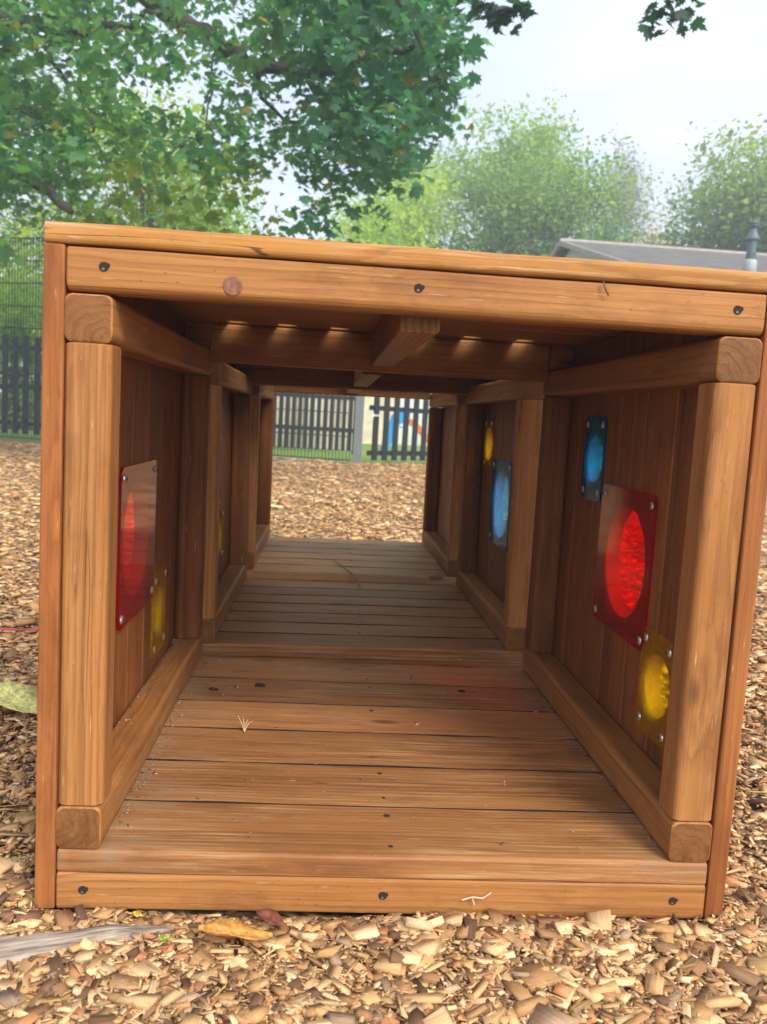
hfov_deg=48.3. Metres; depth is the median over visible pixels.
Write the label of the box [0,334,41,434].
picket fence
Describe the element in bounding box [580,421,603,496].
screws
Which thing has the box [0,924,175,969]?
tree root
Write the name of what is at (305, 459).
path
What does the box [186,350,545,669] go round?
play tunnel
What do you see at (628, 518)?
colour window
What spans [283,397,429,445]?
white hall
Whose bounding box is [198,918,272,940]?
fallen leaf
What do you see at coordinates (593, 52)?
sky
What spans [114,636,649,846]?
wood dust
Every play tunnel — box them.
[34,221,766,918]
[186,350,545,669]
[234,377,467,585]
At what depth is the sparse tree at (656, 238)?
34.71 m
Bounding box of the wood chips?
[0,442,766,1023]
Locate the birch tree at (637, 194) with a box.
[572,124,655,244]
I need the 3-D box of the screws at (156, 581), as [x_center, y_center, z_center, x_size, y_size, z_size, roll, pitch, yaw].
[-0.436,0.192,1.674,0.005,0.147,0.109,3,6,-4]
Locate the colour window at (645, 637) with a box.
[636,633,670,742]
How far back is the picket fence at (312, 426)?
14.97 m
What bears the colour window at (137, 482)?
in the play tunnel at (646, 549)
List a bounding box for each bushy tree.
[311,152,531,254]
[437,187,573,255]
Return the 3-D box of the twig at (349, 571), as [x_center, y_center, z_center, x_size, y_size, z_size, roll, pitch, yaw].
[-0.141,0.207,2.919,0.036,0.026,0.370,1,7,-18]
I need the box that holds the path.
[273,456,346,462]
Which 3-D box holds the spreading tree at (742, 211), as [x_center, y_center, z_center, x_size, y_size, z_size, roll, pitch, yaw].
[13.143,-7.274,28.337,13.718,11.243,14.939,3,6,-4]
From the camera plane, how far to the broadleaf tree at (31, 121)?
19.20 m
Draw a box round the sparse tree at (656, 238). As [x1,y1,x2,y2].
[633,203,684,244]
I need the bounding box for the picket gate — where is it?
[367,397,434,460]
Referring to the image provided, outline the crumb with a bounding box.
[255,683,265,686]
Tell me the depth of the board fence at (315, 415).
16.20 m
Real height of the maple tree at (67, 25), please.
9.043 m
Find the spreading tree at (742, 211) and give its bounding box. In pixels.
[619,113,766,252]
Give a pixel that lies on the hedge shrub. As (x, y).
(5, 289)
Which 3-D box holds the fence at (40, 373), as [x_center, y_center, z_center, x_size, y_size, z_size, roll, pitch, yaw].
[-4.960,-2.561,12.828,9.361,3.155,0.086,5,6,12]
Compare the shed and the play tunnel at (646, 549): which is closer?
the play tunnel at (646, 549)
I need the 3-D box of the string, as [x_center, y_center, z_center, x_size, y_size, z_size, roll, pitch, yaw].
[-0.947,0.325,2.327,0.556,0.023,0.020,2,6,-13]
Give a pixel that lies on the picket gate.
(384, 453)
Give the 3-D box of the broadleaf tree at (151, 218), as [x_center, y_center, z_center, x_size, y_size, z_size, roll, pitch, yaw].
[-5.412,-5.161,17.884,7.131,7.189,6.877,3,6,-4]
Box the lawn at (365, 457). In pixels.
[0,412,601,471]
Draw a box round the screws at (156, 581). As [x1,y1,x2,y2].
[153,569,167,652]
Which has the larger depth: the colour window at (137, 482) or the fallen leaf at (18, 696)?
the fallen leaf at (18, 696)
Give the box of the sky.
[0,0,766,394]
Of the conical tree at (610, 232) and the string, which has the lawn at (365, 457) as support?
the conical tree at (610, 232)
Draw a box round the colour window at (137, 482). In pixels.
[116,460,157,630]
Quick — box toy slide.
[380,407,427,449]
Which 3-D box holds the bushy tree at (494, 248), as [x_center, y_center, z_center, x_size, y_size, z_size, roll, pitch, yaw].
[4.085,-6.370,28.235,6.282,8.429,5.971,3,6,-4]
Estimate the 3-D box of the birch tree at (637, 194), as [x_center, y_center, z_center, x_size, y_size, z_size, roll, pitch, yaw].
[8.911,-8.707,33.638,3.218,12.436,3.856,-3,9,-43]
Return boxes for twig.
[330,560,360,586]
[462,892,491,904]
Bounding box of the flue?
[742,221,759,271]
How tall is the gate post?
2.270 m
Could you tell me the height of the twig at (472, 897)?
0.018 m
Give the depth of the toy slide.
17.76 m
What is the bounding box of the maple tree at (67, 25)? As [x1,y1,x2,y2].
[0,0,707,268]
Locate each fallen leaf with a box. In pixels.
[0,681,36,714]
[133,911,142,916]
[159,936,170,940]
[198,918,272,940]
[256,908,282,926]
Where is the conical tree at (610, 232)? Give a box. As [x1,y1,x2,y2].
[576,213,637,242]
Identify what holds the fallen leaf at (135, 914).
on the wood chips
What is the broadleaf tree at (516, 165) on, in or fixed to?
on the lawn at (365, 457)
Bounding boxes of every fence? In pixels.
[0,236,359,461]
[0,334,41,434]
[273,386,355,453]
[275,394,353,449]
[362,397,394,444]
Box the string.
[0,628,37,630]
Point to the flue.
(750, 260)
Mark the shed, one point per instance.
(650, 254)
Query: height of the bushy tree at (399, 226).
9.249 m
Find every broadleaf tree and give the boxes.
[0,0,138,417]
[0,73,271,413]
[406,88,663,256]
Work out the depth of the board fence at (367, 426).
20.55 m
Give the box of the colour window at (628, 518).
[593,484,657,651]
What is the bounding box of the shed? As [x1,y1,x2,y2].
[549,238,766,460]
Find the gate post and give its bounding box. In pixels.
[352,396,364,463]
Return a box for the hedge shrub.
[0,265,42,429]

